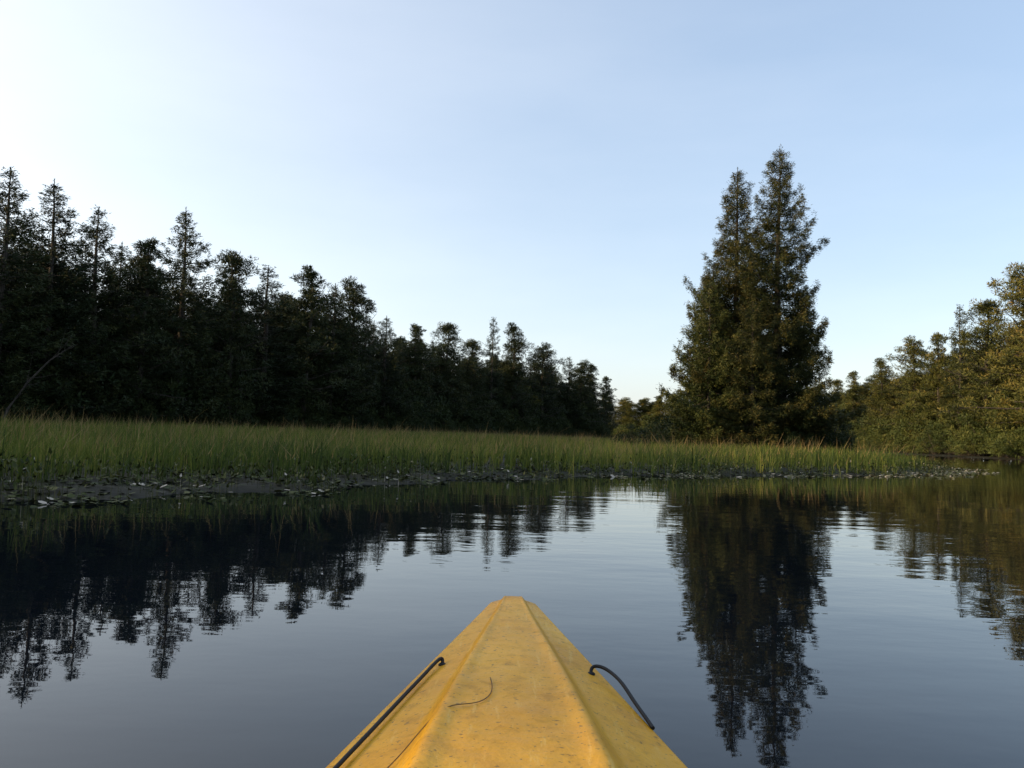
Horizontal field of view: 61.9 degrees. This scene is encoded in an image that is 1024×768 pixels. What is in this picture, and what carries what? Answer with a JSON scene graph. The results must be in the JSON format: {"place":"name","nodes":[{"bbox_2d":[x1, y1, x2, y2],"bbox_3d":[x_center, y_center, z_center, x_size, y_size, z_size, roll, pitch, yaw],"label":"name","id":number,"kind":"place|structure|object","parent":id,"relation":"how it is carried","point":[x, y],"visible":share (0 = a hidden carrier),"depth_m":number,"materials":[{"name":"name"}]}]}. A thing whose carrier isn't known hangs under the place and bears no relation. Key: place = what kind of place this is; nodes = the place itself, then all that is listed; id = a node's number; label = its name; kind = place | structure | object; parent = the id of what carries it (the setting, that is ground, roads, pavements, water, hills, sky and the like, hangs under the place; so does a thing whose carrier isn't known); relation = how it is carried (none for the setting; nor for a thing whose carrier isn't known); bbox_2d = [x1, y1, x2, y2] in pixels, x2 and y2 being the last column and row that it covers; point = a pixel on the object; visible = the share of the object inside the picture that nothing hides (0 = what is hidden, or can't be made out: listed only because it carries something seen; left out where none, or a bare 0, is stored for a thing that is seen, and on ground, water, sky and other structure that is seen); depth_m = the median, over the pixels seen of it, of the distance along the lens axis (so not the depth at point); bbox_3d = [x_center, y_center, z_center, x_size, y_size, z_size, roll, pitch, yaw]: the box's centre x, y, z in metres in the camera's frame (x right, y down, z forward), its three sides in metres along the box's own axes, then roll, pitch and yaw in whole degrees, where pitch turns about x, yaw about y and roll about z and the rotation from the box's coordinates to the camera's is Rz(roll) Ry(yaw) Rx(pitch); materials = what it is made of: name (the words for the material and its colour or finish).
{"place":"outdoors","nodes":[
{"label":"outdoors","id":0,"kind":"place"},
{"bbox_2d":[0,453,1023,767],"bbox_3d":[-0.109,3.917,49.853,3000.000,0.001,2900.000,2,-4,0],"label":"river water","id":1,"kind":"structure","parent":0,"point":[756,621],"depth_m":4.21,"materials":[{"name":"blue liquid"}]},
{"bbox_2d":[0,403,935,483],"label":"marsh grass","id":2,"kind":"structure","parent":1,"relation":"in","point":[81,441],"depth_m":20.77,"materials":[{"name":"green plant"}]},
{"bbox_2d":[0,447,967,501],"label":"arrowhead plants","id":3,"kind":"object","parent":1,"relation":"on","point":[208,482],"visible":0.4,"depth_m":14.05,"materials":[{"name":"plant"}]},
{"bbox_2d":[2,464,998,506],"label":"lily pads","id":4,"kind":"object","parent":1,"relation":"on","point":[91,500],"visible":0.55,"depth_m":14.89,"materials":[{"name":"plant"}]},
{"bbox_2d":[326,596,686,767],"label":"kayak","id":5,"kind":"object","parent":1,"relation":"on","point":[512,682],"visible":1,"depth_m":1.48,"materials":[{"name":"yellow plastic"}]},
{"bbox_2d":[0,436,1023,499],"bbox_3d":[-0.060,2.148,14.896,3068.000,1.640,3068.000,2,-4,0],"label":"ground","id":6,"kind":"structure","parent":0,"point":[254,485],"depth_m":12.88,"materials":[{"name":"soil"}]},
{"bbox_2d":[0,166,76,422],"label":"spruce tree","id":7,"kind":"object","parent":6,"relation":"on","point":[22,327],"visible":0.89,"depth_m":46.33,"materials":[{"name":"green plant"}]},
{"bbox_2d":[2,334,75,418],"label":"dead tree","id":8,"kind":"object","parent":6,"relation":"on","point":[18,395],"visible":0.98,"depth_m":43.88,"materials":[{"name":"brown plant"}]},
{"bbox_2d":[1,178,133,424],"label":"spruce tree","id":9,"kind":"object","parent":6,"relation":"on","point":[64,244],"visible":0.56,"depth_m":50.20,"materials":[{"name":"green plant"}]},
{"bbox_2d":[43,205,162,426],"bbox_3d":[-26.563,-3.969,54.568,8.346,14.939,9.035,2,-4,-13],"label":"spruce tree","id":10,"kind":"object","parent":6,"relation":"on","point":[109,280],"visible":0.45,"depth_m":54.13,"materials":[{"name":"green plant"}]},
{"bbox_2d":[77,236,194,422],"bbox_3d":[-24.383,-3.131,55.937,7.322,13.516,8.218,3,-4,-19],"label":"pine tree","id":11,"kind":"object","parent":6,"relation":"on","point":[149,282],"visible":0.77,"depth_m":55.86,"materials":[{"name":"green plant"}]},
{"bbox_2d":[128,207,233,428],"bbox_3d":[-23.014,-4.362,60.498,11.017,16.798,8.305,-2,-5,42],"label":"spruce tree","id":12,"kind":"object","parent":6,"relation":"on","point":[197,351],"visible":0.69,"depth_m":60.21,"materials":[{"name":"green plant"}]},
{"bbox_2d":[186,249,292,407],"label":"pine tree","id":13,"kind":"object","parent":6,"relation":"on","point":[231,297],"visible":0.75,"depth_m":65.85,"materials":[{"name":"green plant"}]},
{"bbox_2d":[227,264,307,425],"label":"spruce tree","id":14,"kind":"object","parent":6,"relation":"on","point":[268,331],"visible":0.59,"depth_m":69.93,"materials":[{"name":"green plant"}]},
{"bbox_2d":[274,264,366,426],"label":"pine tree","id":15,"kind":"object","parent":6,"relation":"on","point":[312,341],"visible":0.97,"depth_m":75.82,"materials":[{"name":"green plant"}]},
{"bbox_2d":[301,283,370,429],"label":"spruce tree","id":16,"kind":"object","parent":6,"relation":"on","point":[333,335],"visible":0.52,"depth_m":78.80,"materials":[{"name":"green plant"}]},
{"bbox_2d":[320,276,393,428],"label":"pine tree","id":17,"kind":"object","parent":6,"relation":"on","point":[356,298],"visible":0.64,"depth_m":81.82,"materials":[{"name":"green plant"}]},
{"bbox_2d":[358,316,417,428],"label":"spruce tree","id":18,"kind":"object","parent":6,"relation":"on","point":[385,390],"visible":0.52,"depth_m":89.88,"materials":[{"name":"green plant"}]},
{"bbox_2d":[396,324,453,422],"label":"pine tree","id":19,"kind":"object","parent":6,"relation":"on","point":[418,352],"visible":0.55,"depth_m":100.06,"materials":[{"name":"green plant"}]},
{"bbox_2d":[421,321,474,420],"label":"pine tree","id":20,"kind":"object","parent":6,"relation":"on","point":[446,348],"visible":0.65,"depth_m":110.01,"materials":[{"name":"green plant"}]},
{"bbox_2d":[457,338,501,420],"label":"pine tree","id":21,"kind":"object","parent":6,"relation":"on","point":[474,346],"visible":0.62,"depth_m":117.94,"materials":[{"name":"green plant"}]},
{"bbox_2d":[481,316,510,418],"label":"spruce tree","id":22,"kind":"object","parent":6,"relation":"on","point":[493,375],"visible":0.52,"depth_m":125.17,"materials":[{"name":"green plant"}]},
{"bbox_2d":[0,324,1023,458],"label":"undergrowth","id":23,"kind":"object","parent":6,"relation":"on","point":[1007,441],"visible":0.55,"depth_m":89.02,"materials":[{"name":"green plant"}]},
{"bbox_2d":[0,215,1023,455],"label":"forest","id":24,"kind":"object","parent":6,"relation":"on","point":[288,313],"visible":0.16,"depth_m":90.86,"materials":[{"name":"green plant"}]},
{"bbox_2d":[489,322,543,412],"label":"pine tree","id":25,"kind":"object","parent":6,"relation":"on","point":[515,346],"visible":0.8,"depth_m":129.90,"materials":[{"name":"green plant"}]},
{"bbox_2d":[523,341,569,424],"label":"pine tree","id":26,"kind":"object","parent":6,"relation":"on","point":[543,380],"visible":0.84,"depth_m":139.91,"materials":[{"name":"green plant"}]},
{"bbox_2d":[556,356,590,434],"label":"spruce tree","id":27,"kind":"object","parent":6,"relation":"on","point":[579,420],"visible":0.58,"depth_m":149.41,"materials":[{"name":"green plant"}]},
{"bbox_2d":[568,360,617,429],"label":"pine tree","id":28,"kind":"object","parent":6,"relation":"on","point":[583,368],"visible":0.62,"depth_m":154.72,"materials":[{"name":"green plant"}]},
{"bbox_2d":[584,363,613,433],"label":"pine tree","id":29,"kind":"object","parent":6,"relation":"on","point":[594,393],"visible":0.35,"depth_m":159.44,"materials":[{"name":"green plant"}]},
{"bbox_2d":[596,376,626,436],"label":"pine tree","id":30,"kind":"object","parent":6,"relation":"on","point":[607,393],"visible":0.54,"depth_m":165.86,"materials":[{"name":"green plant"}]},
{"bbox_2d":[610,423,657,444],"bbox_3d":[7.512,3.251,51.874,3.196,1.754,2.915,-1,-4,32],"label":"shrub","id":31,"kind":"object","parent":6,"relation":"on","point":[627,433],"visible":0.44,"depth_m":51.72,"materials":[{"name":"green plant"}]},
{"bbox_2d":[599,395,694,440],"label":"distant forest","id":32,"kind":"object","parent":6,"relation":"on","point":[644,412],"visible":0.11,"depth_m":229.83,"materials":[{"name":"green plant"}]},
{"bbox_2d":[633,409,694,442],"bbox_3d":[10.181,2.690,50.909,5.640,3.095,5.145,3,-4,-21],"label":"shrub","id":33,"kind":"object","parent":6,"relation":"on","point":[661,426],"visible":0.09,"depth_m":50.84,"materials":[{"name":"green plant"}]},
{"bbox_2d":[638,414,706,447],"bbox_3d":[8.887,2.792,47.405,3.773,2.270,4.136,2,-4,-5],"label":"shrub","id":34,"kind":"object","parent":6,"relation":"on","point":[662,435],"visible":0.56,"depth_m":47.18,"materials":[{"name":"green plant"}]},
{"bbox_2d":[656,260,740,442],"bbox_3d":[11.565,-1.335,49.194,5.108,12.084,5.741,3,-4,-16],"label":"cedar tree","id":35,"kind":"object","parent":6,"relation":"on","point":[716,274],"visible":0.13,"depth_m":49.04,"materials":[{"name":"green plant"}]},
{"bbox_2d":[659,278,759,450],"bbox_3d":[10.862,-0.736,47.076,6.043,10.388,5.376,2,-4,0],"label":"cedar tree","id":36,"kind":"object","parent":6,"relation":"on","point":[714,347],"visible":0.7,"depth_m":46.44,"materials":[{"name":"green plant"}]},
{"bbox_2d":[669,167,788,444],"bbox_3d":[12.669,-3.952,48.821,7.633,17.500,6.714,3,-4,-23],"label":"spruce tree","id":37,"kind":"object","parent":6,"relation":"on","point":[732,288],"visible":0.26,"depth_m":48.80,"materials":[{"name":"green plant"}]},
{"bbox_2d":[713,264,783,403],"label":"cedar tree","id":38,"kind":"object","parent":6,"relation":"on","point":[748,330],"depth_m":48.91,"materials":[{"name":"green plant"}]},
{"bbox_2d":[708,297,812,451],"bbox_3d":[12.801,-0.164,45.603,4.570,9.010,5.136,3,-4,-25],"label":"cedar tree","id":39,"kind":"object","parent":6,"relation":"on","point":[754,414],"visible":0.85,"depth_m":45.16,"materials":[{"name":"green plant"}]},
{"bbox_2d":[770,424,819,451],"bbox_3d":[14.998,2.979,44.895,2.684,1.856,2.653,3,-4,-21],"label":"shrub","id":40,"kind":"object","parent":6,"relation":"on","point":[791,440],"visible":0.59,"depth_m":44.60,"materials":[{"name":"green plant"}]},
{"bbox_2d":[726,144,867,449],"bbox_3d":[15.283,-4.548,47.407,7.450,18.052,7.670,2,-4,-9],"label":"spruce tree","id":41,"kind":"object","parent":6,"relation":"on","point":[789,330],"visible":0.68,"depth_m":46.64,"materials":[{"name":"green plant"}]},
{"bbox_2d":[782,292,840,448],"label":"cedar tree","id":42,"kind":"object","parent":6,"relation":"on","point":[822,353],"visible":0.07,"depth_m":48.52,"materials":[{"name":"green plant"}]},
{"bbox_2d":[801,425,854,452],"bbox_3d":[17.249,3.052,47.367,3.121,2.184,3.157,1,-4,4],"label":"shrub","id":43,"kind":"object","parent":6,"relation":"on","point":[825,436],"visible":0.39,"depth_m":46.86,"materials":[{"name":"green plant"}]},
{"bbox_2d":[824,379,846,415],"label":"pine tree","id":44,"kind":"object","parent":6,"relation":"on","point":[837,381],"visible":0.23,"depth_m":152.00,"materials":[{"name":"green plant"}]},
{"bbox_2d":[821,402,857,451],"bbox_3d":[18.417,2.600,49.833,4.011,3.534,4.019,3,-4,-25],"label":"shrub","id":45,"kind":"object","parent":6,"relation":"on","point":[847,427],"visible":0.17,"depth_m":49.42,"materials":[{"name":"green plant"}]},
{"bbox_2d":[822,427,857,449],"bbox_3d":[19.404,3.134,53.874,4.369,3.057,4.420,1,-4,15],"label":"shrub","id":46,"kind":"object","parent":6,"relation":"on","point":[842,437],"visible":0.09,"depth_m":52.94,"materials":[{"name":"green plant"}]},
{"bbox_2d":[832,371,869,431],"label":"pine tree","id":47,"kind":"object","parent":6,"relation":"on","point":[853,390],"visible":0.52,"depth_m":139.65,"materials":[{"name":"green plant"}]},
{"bbox_2d":[850,357,904,429],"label":"pine tree","id":48,"kind":"object","parent":6,"relation":"on","point":[883,396],"visible":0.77,"depth_m":127.74,"materials":[{"name":"green plant"}]},
{"bbox_2d":[875,335,936,435],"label":"pine tree","id":49,"kind":"object","parent":6,"relation":"on","point":[911,352],"visible":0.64,"depth_m":115.82,"materials":[{"name":"green plant"}]},
{"bbox_2d":[902,332,979,437],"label":"pine tree","id":50,"kind":"object","parent":6,"relation":"on","point":[937,351],"visible":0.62,"depth_m":110.19,"materials":[{"name":"green plant"}]},
{"bbox_2d":[936,304,984,454],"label":"spruce tree","id":51,"kind":"object","parent":6,"relation":"on","point":[945,385],"visible":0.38,"depth_m":104.40,"materials":[{"name":"green plant"}]},
{"bbox_2d":[931,262,1023,457],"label":"pine tree","id":52,"kind":"object","parent":6,"relation":"on","point":[1016,279],"visible":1,"depth_m":84.73,"materials":[{"name":"green plant"}]},
{"bbox_2d":[937,298,1021,455],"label":"pine tree","id":53,"kind":"object","parent":6,"relation":"on","point":[986,307],"visible":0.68,"depth_m":94.30,"materials":[{"name":"green plant"}]},
{"bbox_2d":[1001,347,1023,396],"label":"pine tree","id":54,"kind":"object","parent":6,"relation":"on","point":[1008,350],"visible":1,"depth_m":76.97,"materials":[{"name":"green plant"}]},
{"bbox_2d":[0,0,1023,427],"label":"sky","id":55,"kind":"structure","parent":0,"point":[556,170],"materials":[{"name":"blue"}]}
]}

